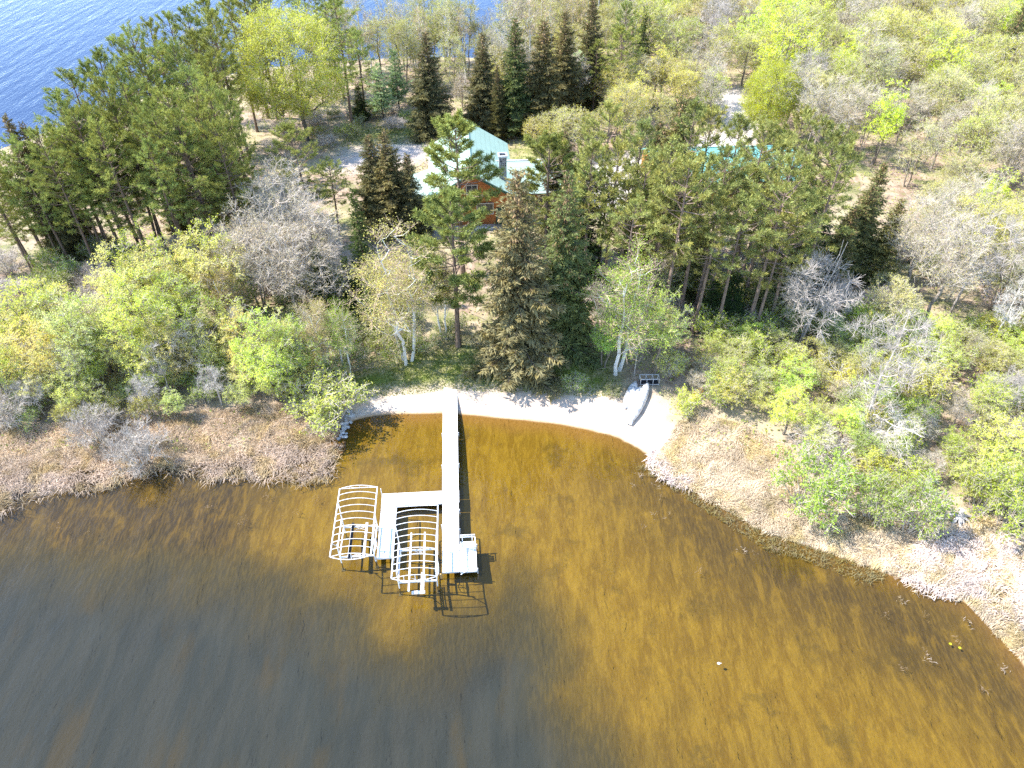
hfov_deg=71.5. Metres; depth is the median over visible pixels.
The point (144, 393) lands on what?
dead tree
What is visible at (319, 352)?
shrub
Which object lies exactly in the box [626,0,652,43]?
budding tree
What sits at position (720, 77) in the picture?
leafy tree
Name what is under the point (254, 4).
red pine
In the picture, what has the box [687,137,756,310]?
red pine
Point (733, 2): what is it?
bare tree
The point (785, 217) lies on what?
red pine
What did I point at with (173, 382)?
shrub
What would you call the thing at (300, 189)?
bare tree
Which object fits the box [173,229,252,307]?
leafy tree
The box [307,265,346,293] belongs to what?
shrub
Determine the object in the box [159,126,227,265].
red pine
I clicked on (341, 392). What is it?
shrub
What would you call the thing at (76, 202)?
red pine
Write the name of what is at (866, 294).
twiggy shrub
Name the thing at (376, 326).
shrub
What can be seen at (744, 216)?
red pine
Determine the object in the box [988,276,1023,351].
dead tree
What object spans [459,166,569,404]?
spruce tree
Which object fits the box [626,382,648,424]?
canoe
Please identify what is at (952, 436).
sapling
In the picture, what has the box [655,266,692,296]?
sapling
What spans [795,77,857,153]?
bare tree
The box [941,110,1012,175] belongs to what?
budding tree
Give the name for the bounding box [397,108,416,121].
shrub
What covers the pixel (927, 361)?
shrub
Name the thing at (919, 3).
budding tree
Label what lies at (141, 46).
red pine
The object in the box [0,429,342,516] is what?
reeds
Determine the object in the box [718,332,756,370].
sapling
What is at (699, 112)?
red pine
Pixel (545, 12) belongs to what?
budding tree
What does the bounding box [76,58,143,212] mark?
red pine
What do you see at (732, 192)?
red pine
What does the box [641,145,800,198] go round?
guest cabin
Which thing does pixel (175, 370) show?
leafy tree
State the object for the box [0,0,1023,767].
ground
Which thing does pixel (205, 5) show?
red pine
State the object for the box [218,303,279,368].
leafy tree
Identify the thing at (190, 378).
shrub
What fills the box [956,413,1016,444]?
shrub
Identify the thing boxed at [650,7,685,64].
bare tree
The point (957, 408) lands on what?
sapling
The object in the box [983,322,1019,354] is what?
shrub
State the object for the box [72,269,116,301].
twiggy shrub
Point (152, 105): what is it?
red pine
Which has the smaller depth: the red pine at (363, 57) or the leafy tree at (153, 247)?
the leafy tree at (153, 247)
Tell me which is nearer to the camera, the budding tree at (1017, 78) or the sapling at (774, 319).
the sapling at (774, 319)
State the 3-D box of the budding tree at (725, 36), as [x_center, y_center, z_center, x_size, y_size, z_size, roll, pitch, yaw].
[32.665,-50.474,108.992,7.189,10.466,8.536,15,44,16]
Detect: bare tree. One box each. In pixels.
[200,213,296,307]
[212,173,311,300]
[234,151,320,262]
[235,218,314,313]
[270,218,354,304]
[278,190,347,273]
[301,6,352,92]
[376,0,406,44]
[450,69,472,111]
[466,7,501,50]
[476,27,501,59]
[487,15,527,73]
[497,0,539,41]
[505,41,538,81]
[510,0,543,47]
[520,49,532,85]
[554,34,579,56]
[571,51,592,92]
[575,14,605,44]
[626,55,660,103]
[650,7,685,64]
[676,34,730,105]
[692,57,729,118]
[699,0,752,50]
[729,0,764,55]
[764,44,827,127]
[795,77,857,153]
[824,72,885,154]
[825,0,872,62]
[841,0,893,53]
[849,17,913,111]
[850,85,902,145]
[861,0,913,30]
[882,184,982,286]
[888,82,938,144]
[898,209,956,274]
[902,205,996,320]
[916,168,1015,261]
[921,104,973,168]
[942,1,988,58]
[950,76,1006,154]
[956,0,1014,50]
[982,109,1023,200]
[997,252,1023,325]
[1002,133,1023,188]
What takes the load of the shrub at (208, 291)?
on the ground at (172, 620)
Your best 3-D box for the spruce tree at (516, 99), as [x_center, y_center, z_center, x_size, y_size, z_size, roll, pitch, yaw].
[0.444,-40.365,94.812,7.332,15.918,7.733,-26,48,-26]
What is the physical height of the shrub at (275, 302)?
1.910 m
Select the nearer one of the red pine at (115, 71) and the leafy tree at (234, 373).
the leafy tree at (234, 373)
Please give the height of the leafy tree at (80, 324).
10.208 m
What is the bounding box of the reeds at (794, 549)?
[637,464,888,585]
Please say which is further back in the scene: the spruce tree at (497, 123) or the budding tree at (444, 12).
the budding tree at (444, 12)
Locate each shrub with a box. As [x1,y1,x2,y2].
[0,240,32,276]
[0,276,24,292]
[0,277,22,310]
[0,326,34,356]
[0,369,33,399]
[0,379,37,431]
[6,382,44,409]
[10,403,44,433]
[14,359,55,385]
[23,245,70,273]
[24,269,55,287]
[30,267,73,297]
[32,373,66,407]
[41,294,81,318]
[46,254,85,280]
[47,393,86,421]
[58,398,122,449]
[61,362,108,394]
[69,260,113,288]
[71,293,112,323]
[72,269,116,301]
[75,232,116,265]
[76,386,123,423]
[99,412,171,480]
[101,238,141,267]
[103,372,131,391]
[110,349,152,377]
[124,383,166,418]
[148,369,187,390]
[156,233,180,254]
[164,239,200,265]
[170,354,208,389]
[183,378,224,404]
[186,227,227,260]
[193,281,240,300]
[196,358,232,388]
[201,309,217,329]
[210,321,228,347]
[223,225,254,250]
[225,247,261,281]
[227,266,254,289]
[229,376,258,395]
[233,280,271,312]
[234,231,269,253]
[245,270,284,296]
[246,306,275,327]
[256,304,305,338]
[258,137,279,148]
[266,380,293,399]
[268,118,299,138]
[270,289,302,309]
[274,364,347,417]
[282,302,315,322]
[284,393,310,414]
[285,269,311,290]
[287,364,374,438]
[297,108,325,124]
[298,314,331,337]
[299,363,334,398]
[302,124,326,135]
[306,292,342,314]
[306,346,334,366]
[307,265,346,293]
[315,133,338,145]
[316,355,354,380]
[325,107,342,119]
[325,246,356,273]
[332,341,370,367]
[334,119,362,136]
[340,314,369,340]
[342,307,374,334]
[351,327,383,351]
[352,114,367,124]
[355,101,381,116]
[355,298,391,325]
[365,318,387,336]
[370,328,422,368]
[375,327,405,348]
[379,115,407,129]
[381,292,407,316]
[384,102,400,111]
[388,323,420,349]
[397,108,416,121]
[399,307,425,327]
[407,335,435,353]
[426,331,446,347]
[431,318,454,339]
[445,311,468,332]
[560,370,589,392]
[581,263,622,293]
[582,277,616,324]
[594,294,645,328]
[602,380,621,397]
[646,248,682,286]
[652,349,691,377]
[669,383,708,418]
[677,305,714,332]
[688,270,744,304]
[690,303,739,345]
[701,364,738,407]
[712,305,752,336]
[719,248,759,271]
[723,261,757,300]
[729,235,754,255]
[729,325,808,370]
[737,308,788,340]
[739,353,782,390]
[747,58,773,72]
[765,436,873,535]
[777,296,810,322]
[786,417,863,476]
[791,301,830,334]
[797,394,845,426]
[808,356,864,397]
[815,310,865,344]
[826,457,863,497]
[839,295,902,340]
[844,465,914,526]
[848,444,909,498]
[850,87,878,106]
[852,286,907,328]
[854,407,896,449]
[861,356,931,401]
[863,281,926,316]
[867,308,915,354]
[874,350,915,380]
[874,393,930,435]
[880,410,927,451]
[883,452,942,493]
[884,324,934,368]
[890,466,962,540]
[894,235,931,261]
[896,389,944,423]
[900,356,961,401]
[911,352,943,384]
[912,251,950,272]
[937,435,993,477]
[948,309,994,341]
[952,458,1022,525]
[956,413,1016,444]
[965,370,1023,413]
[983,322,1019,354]
[988,459,1023,544]
[996,324,1023,353]
[1003,402,1023,427]
[1007,259,1023,291]
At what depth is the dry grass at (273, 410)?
57.09 m
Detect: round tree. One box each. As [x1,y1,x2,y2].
[223,0,358,140]
[738,53,803,138]
[863,37,895,81]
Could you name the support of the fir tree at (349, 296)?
on the ground at (172, 620)
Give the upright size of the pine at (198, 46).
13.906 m
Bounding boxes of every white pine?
[364,62,398,117]
[380,48,412,106]
[574,49,594,102]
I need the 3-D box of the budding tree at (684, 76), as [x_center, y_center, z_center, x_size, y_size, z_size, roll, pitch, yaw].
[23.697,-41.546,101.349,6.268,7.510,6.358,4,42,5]
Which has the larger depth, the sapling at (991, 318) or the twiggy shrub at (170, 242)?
the twiggy shrub at (170, 242)
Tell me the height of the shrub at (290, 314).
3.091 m
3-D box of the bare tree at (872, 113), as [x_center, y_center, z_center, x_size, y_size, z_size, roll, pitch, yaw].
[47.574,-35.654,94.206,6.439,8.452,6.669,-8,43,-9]
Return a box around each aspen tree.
[34,120,66,144]
[332,0,353,83]
[344,0,365,65]
[358,8,377,83]
[372,0,398,76]
[396,0,423,65]
[408,5,429,73]
[431,0,457,82]
[451,6,472,82]
[488,0,519,64]
[494,0,517,34]
[503,0,520,28]
[516,0,540,69]
[537,0,553,14]
[541,0,559,43]
[559,0,576,29]
[567,0,583,30]
[579,0,597,22]
[613,0,639,58]
[631,0,644,58]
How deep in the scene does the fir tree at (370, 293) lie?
65.16 m
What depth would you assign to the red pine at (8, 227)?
73.85 m
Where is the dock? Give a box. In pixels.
[375,387,478,579]
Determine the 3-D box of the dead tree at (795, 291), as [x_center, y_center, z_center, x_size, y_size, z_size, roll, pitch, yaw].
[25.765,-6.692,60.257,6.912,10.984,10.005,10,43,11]
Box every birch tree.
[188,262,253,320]
[288,295,345,362]
[319,298,362,375]
[343,211,452,365]
[419,232,458,339]
[576,232,676,375]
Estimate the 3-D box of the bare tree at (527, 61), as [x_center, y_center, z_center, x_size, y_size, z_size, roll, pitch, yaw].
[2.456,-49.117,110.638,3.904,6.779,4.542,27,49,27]
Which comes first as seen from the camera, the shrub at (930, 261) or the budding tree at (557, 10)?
the shrub at (930, 261)
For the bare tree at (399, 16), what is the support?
on the ground at (172, 620)
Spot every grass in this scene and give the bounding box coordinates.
[0,401,340,476]
[340,121,620,397]
[653,409,1023,659]
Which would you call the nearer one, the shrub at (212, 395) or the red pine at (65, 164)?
the shrub at (212, 395)
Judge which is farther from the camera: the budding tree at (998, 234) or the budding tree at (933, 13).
the budding tree at (933, 13)
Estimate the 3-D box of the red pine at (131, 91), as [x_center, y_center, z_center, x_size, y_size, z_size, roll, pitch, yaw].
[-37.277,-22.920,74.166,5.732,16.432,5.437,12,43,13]
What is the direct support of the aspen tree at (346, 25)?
on the ground at (172, 620)
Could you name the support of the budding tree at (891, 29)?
on the ground at (172, 620)
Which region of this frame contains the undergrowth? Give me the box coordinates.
[0,0,1023,450]
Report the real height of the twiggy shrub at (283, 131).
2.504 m
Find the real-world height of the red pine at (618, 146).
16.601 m
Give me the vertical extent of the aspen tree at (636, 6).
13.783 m
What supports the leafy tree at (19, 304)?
on the ground at (172, 620)
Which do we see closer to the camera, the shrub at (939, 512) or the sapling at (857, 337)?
the shrub at (939, 512)
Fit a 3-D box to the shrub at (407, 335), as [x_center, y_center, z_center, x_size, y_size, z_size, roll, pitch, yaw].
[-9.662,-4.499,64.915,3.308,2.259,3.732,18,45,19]
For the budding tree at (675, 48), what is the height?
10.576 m
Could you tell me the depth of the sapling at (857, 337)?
61.84 m
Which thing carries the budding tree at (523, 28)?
on the ground at (172, 620)
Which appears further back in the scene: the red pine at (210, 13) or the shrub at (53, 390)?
the red pine at (210, 13)
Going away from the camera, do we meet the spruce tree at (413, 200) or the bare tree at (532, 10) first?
the spruce tree at (413, 200)
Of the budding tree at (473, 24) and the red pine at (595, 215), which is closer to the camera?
the red pine at (595, 215)
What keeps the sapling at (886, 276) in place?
on the ground at (172, 620)
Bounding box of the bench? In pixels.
[460,534,475,548]
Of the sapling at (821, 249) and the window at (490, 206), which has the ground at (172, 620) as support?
the sapling at (821, 249)
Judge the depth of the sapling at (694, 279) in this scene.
68.25 m
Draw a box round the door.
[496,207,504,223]
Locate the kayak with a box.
[690,386,703,403]
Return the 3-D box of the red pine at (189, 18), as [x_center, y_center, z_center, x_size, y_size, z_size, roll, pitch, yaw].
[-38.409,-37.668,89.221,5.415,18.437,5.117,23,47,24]
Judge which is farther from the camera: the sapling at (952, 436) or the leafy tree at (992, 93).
the leafy tree at (992, 93)
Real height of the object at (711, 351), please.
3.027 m
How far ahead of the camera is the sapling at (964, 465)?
50.31 m
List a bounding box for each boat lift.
[329,485,378,570]
[391,503,439,595]
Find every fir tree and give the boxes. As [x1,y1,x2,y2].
[305,246,341,323]
[338,255,362,319]
[346,187,388,303]
[347,83,371,123]
[357,268,389,333]
[561,164,610,305]
[629,7,651,83]
[689,279,720,334]
[697,272,747,343]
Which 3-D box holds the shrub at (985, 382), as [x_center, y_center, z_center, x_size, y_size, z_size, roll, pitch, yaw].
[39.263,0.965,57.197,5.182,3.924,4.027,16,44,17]
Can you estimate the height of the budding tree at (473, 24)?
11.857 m
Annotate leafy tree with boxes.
[0,274,86,350]
[0,275,79,349]
[0,293,37,359]
[0,308,72,376]
[0,333,31,394]
[0,337,25,369]
[15,348,66,402]
[27,287,103,388]
[29,320,100,386]
[42,360,105,410]
[54,291,130,374]
[68,343,107,394]
[71,265,151,349]
[81,236,153,321]
[86,306,150,386]
[96,216,178,304]
[96,266,187,374]
[121,350,174,396]
[129,239,201,307]
[138,245,206,338]
[140,268,220,349]
[140,304,196,386]
[156,213,252,306]
[160,339,206,384]
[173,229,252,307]
[173,301,237,361]
[185,334,233,380]
[214,292,255,350]
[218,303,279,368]
[221,306,295,394]
[224,342,263,386]
[233,326,297,399]
[249,358,291,401]
[251,304,303,381]
[265,346,304,381]
[267,312,338,389]
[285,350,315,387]
[490,54,507,86]
[548,22,574,52]
[589,312,625,367]
[623,68,661,130]
[634,278,693,373]
[643,43,675,100]
[656,0,691,15]
[696,67,732,104]
[728,2,776,70]
[752,10,827,80]
[754,0,809,71]
[756,0,788,22]
[803,0,843,37]
[830,27,869,83]
[858,77,909,164]
[922,26,978,111]
[964,80,1013,140]
[965,407,1023,474]
[974,165,1023,227]
[990,0,1023,43]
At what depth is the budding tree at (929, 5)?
122.39 m
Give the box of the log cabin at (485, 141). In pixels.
[413,125,560,230]
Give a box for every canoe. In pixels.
[623,381,637,408]
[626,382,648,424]
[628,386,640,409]
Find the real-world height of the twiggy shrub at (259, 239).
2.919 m
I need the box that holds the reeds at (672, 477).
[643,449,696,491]
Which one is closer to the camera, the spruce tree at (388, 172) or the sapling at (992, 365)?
the sapling at (992, 365)
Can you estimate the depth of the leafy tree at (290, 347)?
57.58 m
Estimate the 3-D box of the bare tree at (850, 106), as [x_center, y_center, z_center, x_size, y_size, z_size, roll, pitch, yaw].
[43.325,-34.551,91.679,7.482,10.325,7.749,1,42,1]
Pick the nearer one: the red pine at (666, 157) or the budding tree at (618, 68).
the red pine at (666, 157)
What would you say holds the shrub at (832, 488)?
on the ground at (172, 620)
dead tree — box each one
[5,375,45,414]
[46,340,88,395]
[90,318,126,362]
[124,370,166,412]
[138,341,171,394]
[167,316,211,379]
[192,363,233,404]
[225,296,258,339]
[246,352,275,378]
[297,309,317,334]
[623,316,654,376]
[690,0,728,70]
[694,0,737,61]
[777,240,865,348]
[788,41,837,112]
[813,271,858,337]
[821,304,950,418]
[849,389,923,472]
[917,204,1023,315]
[927,0,968,42]
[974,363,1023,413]
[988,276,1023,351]
[996,221,1023,290]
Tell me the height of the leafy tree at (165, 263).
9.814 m
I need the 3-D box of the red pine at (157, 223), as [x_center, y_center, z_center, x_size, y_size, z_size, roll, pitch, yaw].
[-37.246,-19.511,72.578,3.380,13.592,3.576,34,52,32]
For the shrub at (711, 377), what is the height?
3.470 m
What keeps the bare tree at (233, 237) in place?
on the ground at (172, 620)
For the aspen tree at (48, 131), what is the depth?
82.41 m
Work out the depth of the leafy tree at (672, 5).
129.90 m
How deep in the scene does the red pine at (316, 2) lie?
102.90 m
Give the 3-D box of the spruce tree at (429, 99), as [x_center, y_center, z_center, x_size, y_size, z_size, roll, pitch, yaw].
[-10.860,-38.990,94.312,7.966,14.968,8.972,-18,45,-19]
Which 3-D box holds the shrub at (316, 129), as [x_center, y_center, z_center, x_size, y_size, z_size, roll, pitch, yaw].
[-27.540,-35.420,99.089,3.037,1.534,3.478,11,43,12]
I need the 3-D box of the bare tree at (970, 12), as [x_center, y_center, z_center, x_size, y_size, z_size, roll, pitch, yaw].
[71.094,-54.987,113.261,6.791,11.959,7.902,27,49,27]
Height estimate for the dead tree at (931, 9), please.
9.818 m
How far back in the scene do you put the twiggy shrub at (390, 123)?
100.21 m
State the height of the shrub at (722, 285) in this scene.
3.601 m
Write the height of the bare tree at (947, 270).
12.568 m
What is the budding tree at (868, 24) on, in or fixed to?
on the ground at (172, 620)
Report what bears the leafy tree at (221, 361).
on the ground at (172, 620)
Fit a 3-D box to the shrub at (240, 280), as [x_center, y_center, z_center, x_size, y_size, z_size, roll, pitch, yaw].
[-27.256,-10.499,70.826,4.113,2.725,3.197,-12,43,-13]
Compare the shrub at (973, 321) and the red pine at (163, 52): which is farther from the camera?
the red pine at (163, 52)
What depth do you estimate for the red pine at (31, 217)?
72.30 m
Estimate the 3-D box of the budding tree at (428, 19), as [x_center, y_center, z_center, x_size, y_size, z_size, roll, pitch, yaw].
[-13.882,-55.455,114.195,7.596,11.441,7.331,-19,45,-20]
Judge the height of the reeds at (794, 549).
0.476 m
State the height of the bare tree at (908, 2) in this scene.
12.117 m
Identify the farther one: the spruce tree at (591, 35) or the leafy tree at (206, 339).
the spruce tree at (591, 35)
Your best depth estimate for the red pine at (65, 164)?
68.24 m
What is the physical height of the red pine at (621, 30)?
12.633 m
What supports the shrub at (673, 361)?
on the ground at (172, 620)
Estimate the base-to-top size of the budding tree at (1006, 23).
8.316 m
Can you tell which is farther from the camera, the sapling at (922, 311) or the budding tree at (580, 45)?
the budding tree at (580, 45)
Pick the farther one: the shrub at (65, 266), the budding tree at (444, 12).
the budding tree at (444, 12)
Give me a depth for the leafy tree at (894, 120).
88.14 m
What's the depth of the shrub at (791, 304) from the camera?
66.15 m
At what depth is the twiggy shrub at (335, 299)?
68.47 m
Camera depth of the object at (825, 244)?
69.59 m
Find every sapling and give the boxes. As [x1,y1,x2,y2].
[110,380,134,398]
[158,387,184,417]
[222,377,255,407]
[628,262,649,281]
[645,305,681,332]
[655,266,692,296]
[661,296,685,313]
[677,264,712,290]
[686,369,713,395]
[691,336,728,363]
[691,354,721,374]
[699,327,730,353]
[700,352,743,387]
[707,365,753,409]
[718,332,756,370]
[728,322,763,351]
[737,361,773,396]
[742,304,762,320]
[748,380,781,412]
[763,310,785,337]
[764,285,799,318]
[764,327,801,355]
[766,383,825,434]
[771,375,795,401]
[774,122,786,136]
[774,304,812,339]
[774,353,820,390]
[781,343,810,373]
[791,336,846,367]
[794,357,834,388]
[795,409,833,438]
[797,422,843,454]
[813,240,827,255]
[813,313,854,350]
[815,335,852,366]
[825,376,850,401]
[826,398,868,442]
[833,120,861,146]
[834,384,869,415]
[839,324,871,352]
[839,348,883,389]
[842,339,882,370]
[845,425,886,462]
[848,365,902,408]
[852,306,892,344]
[860,249,896,271]
[866,332,903,358]
[868,270,896,291]
[882,427,917,461]
[889,259,917,284]
[895,305,942,344]
[905,405,944,438]
[907,46,920,69]
[915,315,963,359]
[915,447,948,475]
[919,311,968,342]
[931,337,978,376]
[939,425,979,454]
[943,454,997,501]
[945,384,972,403]
[946,322,992,369]
[946,397,979,427]
[967,331,991,353]
[967,371,1019,422]
[971,342,1011,375]
[975,306,1014,336]
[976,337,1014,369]
[977,444,1023,482]
[995,344,1023,373]
[996,410,1023,441]
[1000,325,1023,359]
[1002,452,1023,504]
[1011,307,1023,331]
[1011,365,1023,390]
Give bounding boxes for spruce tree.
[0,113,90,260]
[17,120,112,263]
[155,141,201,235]
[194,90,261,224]
[349,134,390,235]
[362,129,433,243]
[387,153,435,239]
[403,30,455,143]
[455,31,507,137]
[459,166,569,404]
[484,64,510,141]
[492,17,541,139]
[520,19,569,137]
[527,129,597,258]
[538,170,605,381]
[550,8,589,127]
[576,0,608,111]
[612,94,696,283]
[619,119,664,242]
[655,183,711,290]
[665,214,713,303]
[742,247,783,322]
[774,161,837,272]
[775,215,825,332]
[814,206,861,314]
[828,182,881,288]
[832,162,889,240]
[860,198,907,286]
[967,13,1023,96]
[986,5,1023,76]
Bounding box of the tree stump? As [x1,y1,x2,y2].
[945,508,971,533]
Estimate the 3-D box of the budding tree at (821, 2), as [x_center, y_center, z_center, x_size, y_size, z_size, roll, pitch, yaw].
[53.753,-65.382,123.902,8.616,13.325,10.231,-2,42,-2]
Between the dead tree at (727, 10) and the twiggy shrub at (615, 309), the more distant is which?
the dead tree at (727, 10)
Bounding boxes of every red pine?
[0,132,71,264]
[0,152,42,252]
[0,152,54,253]
[0,163,34,267]
[0,171,42,250]
[0,184,32,272]
[0,203,22,255]
[19,186,61,262]
[20,125,98,267]
[20,150,71,218]
[30,123,107,258]
[32,87,120,252]
[33,136,97,248]
[39,136,111,255]
[44,98,131,260]
[45,66,137,237]
[56,123,126,257]
[69,166,115,259]
[72,103,140,249]
[73,137,138,266]
[76,44,156,204]
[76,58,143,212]
[79,116,160,267]
[81,131,154,247]
[86,73,159,251]
[98,33,170,140]
[100,104,163,250]
[103,62,177,241]
[108,20,182,125]
[111,168,145,250]
[112,84,170,193]
[115,128,167,249]
[119,102,191,243]
[128,50,186,173]
[129,97,200,250]
[131,16,190,121]
[132,135,195,274]
[143,42,201,174]
[143,84,233,261]
[143,116,195,226]
[150,10,209,120]
[154,103,223,252]
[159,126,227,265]
[162,38,207,136]
[162,59,233,217]
[168,3,223,137]
[173,92,243,236]
[181,29,227,110]
[187,122,236,249]
[188,0,247,145]
[189,49,246,176]
[192,72,255,233]
[194,117,264,245]
[197,7,248,155]
[198,24,244,161]
[207,88,265,229]
[212,0,266,131]
[220,0,280,118]
[228,0,287,119]
[242,0,302,87]
[265,120,340,248]
[285,0,330,71]
[301,0,350,98]
[307,155,355,236]
[313,0,367,130]
[340,28,375,108]
[404,185,496,347]
[419,107,505,274]
[509,129,592,259]
[559,135,613,300]
[560,164,613,253]
[574,134,645,299]
[575,99,636,254]
[583,38,609,110]
[589,164,618,274]
[596,192,667,332]
[600,25,644,85]
[601,176,649,293]
[605,0,643,71]
[605,148,672,297]
[616,116,661,270]
[624,133,704,317]
[624,181,678,302]
[635,193,686,327]
[641,148,731,334]
[659,150,741,316]
[660,94,711,221]
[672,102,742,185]
[681,188,748,333]
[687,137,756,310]
[690,171,763,296]
[704,111,759,265]
[704,189,775,329]
[716,112,796,295]
[723,162,771,281]
[729,118,785,271]
[731,158,793,279]
[736,178,799,297]
[739,132,816,287]
[740,208,817,327]
[744,149,829,336]
[759,183,824,319]
[765,102,823,257]
[776,162,821,270]
[781,109,856,262]
[798,120,865,222]
[798,141,862,293]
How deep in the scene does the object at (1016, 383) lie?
55.08 m
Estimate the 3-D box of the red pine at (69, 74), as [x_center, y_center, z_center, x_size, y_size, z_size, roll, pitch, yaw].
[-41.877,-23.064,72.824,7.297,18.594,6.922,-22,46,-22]
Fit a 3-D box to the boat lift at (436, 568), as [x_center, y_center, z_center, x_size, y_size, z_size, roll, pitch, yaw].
[-6.369,11.565,48.144,2.950,3.955,6.050,-3,42,-3]
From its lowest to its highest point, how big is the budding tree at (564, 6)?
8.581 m
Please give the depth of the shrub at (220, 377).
60.14 m
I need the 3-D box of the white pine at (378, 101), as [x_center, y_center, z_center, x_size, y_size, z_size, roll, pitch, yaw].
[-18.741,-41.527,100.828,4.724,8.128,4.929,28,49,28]
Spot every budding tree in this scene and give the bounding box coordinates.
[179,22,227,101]
[308,0,360,62]
[337,20,376,71]
[357,12,402,73]
[380,19,420,89]
[390,16,415,70]
[391,13,432,78]
[400,1,443,61]
[407,0,447,48]
[419,0,465,72]
[432,30,470,96]
[434,0,464,62]
[445,0,482,70]
[468,23,504,54]
[488,45,508,75]
[495,58,525,86]
[512,16,541,65]
[522,113,545,142]
[524,0,543,35]
[534,0,573,50]
[535,104,574,147]
[537,0,557,27]
[550,20,581,45]
[551,104,585,145]
[555,0,577,27]
[559,0,596,31]
[569,25,586,54]
[571,38,588,56]
[572,107,608,143]
[580,0,620,53]
[580,13,620,52]
[583,70,613,107]
[584,2,619,55]
[596,79,642,136]
[596,97,636,141]
[598,47,616,83]
[601,52,653,118]
[603,80,649,142]
[606,56,631,84]
[608,0,635,50]
[614,0,678,56]
[625,54,668,91]
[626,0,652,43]
[628,1,665,52]
[639,90,685,128]
[641,51,690,101]
[651,0,690,44]
[651,14,707,78]
[658,65,703,105]
[660,53,694,104]
[663,0,701,56]
[667,53,708,101]
[683,0,720,42]
[692,0,710,26]
[701,16,750,85]
[706,0,743,31]
[725,29,774,85]
[732,0,771,33]
[749,0,832,57]
[756,0,819,68]
[756,67,792,119]
[782,64,847,132]
[794,1,838,62]
[797,0,845,25]
[801,38,848,96]
[813,17,855,70]
[822,0,878,46]
[824,39,878,124]
[833,9,890,81]
[849,36,905,122]
[857,2,902,44]
[865,272,925,334]
[867,3,932,81]
[882,0,931,30]
[887,37,947,107]
[888,7,931,70]
[890,19,971,96]
[891,0,948,44]
[893,114,954,187]
[901,4,970,88]
[902,7,953,66]
[907,62,967,129]
[910,176,973,226]
[912,60,977,139]
[932,0,985,19]
[932,146,990,206]
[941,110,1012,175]
[942,38,1009,104]
[947,46,1003,125]
[948,192,1023,282]
[952,0,1020,62]
[955,27,1018,99]
[958,88,1023,174]
[975,32,1023,92]
[975,190,1023,259]
[980,214,1023,311]
[986,59,1023,107]
[995,0,1022,39]
[999,68,1023,141]
[1002,2,1023,69]
[1003,176,1023,223]
[1011,85,1023,149]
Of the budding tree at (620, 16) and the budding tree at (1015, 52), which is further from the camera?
the budding tree at (620, 16)
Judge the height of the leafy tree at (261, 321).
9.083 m
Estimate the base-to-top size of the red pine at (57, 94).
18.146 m
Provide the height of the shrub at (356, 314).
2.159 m
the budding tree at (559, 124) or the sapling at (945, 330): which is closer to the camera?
the sapling at (945, 330)
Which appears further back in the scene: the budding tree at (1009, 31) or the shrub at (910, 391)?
the budding tree at (1009, 31)
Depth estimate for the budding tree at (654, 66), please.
102.89 m
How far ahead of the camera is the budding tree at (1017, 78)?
93.63 m
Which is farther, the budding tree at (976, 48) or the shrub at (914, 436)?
the budding tree at (976, 48)
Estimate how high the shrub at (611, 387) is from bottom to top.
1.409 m
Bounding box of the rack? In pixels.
[639,374,659,385]
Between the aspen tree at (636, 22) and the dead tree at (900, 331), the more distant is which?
the aspen tree at (636, 22)
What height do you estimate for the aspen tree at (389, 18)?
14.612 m
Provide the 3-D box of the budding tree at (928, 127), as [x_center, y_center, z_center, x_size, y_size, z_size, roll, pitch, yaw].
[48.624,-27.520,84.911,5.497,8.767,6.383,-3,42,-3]
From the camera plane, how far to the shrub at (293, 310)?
67.56 m
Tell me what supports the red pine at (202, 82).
on the ground at (172, 620)
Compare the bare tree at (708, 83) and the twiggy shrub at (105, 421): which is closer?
the twiggy shrub at (105, 421)
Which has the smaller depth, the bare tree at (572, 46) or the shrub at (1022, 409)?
the shrub at (1022, 409)
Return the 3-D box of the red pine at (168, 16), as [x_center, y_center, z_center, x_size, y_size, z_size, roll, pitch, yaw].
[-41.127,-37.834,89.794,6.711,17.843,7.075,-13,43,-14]
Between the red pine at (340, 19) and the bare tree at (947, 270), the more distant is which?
the red pine at (340, 19)
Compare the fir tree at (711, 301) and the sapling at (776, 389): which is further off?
the fir tree at (711, 301)
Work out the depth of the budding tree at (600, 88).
103.55 m
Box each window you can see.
[466,184,477,193]
[477,203,493,214]
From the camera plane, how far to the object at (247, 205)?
81.03 m
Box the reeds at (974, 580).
[888,518,1023,651]
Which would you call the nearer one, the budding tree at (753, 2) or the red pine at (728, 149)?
the red pine at (728, 149)
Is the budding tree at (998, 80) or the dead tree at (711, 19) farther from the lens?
the dead tree at (711, 19)
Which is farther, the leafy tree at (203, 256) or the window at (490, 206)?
the window at (490, 206)
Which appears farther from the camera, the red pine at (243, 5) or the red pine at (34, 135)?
the red pine at (243, 5)
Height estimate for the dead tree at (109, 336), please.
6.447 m
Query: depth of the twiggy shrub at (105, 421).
55.57 m
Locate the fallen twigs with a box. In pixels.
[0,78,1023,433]
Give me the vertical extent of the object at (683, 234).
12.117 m
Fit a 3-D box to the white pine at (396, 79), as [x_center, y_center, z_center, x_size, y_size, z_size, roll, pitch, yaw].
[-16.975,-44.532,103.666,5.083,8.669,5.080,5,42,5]
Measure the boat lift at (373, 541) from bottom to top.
4.011 m
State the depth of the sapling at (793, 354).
59.89 m

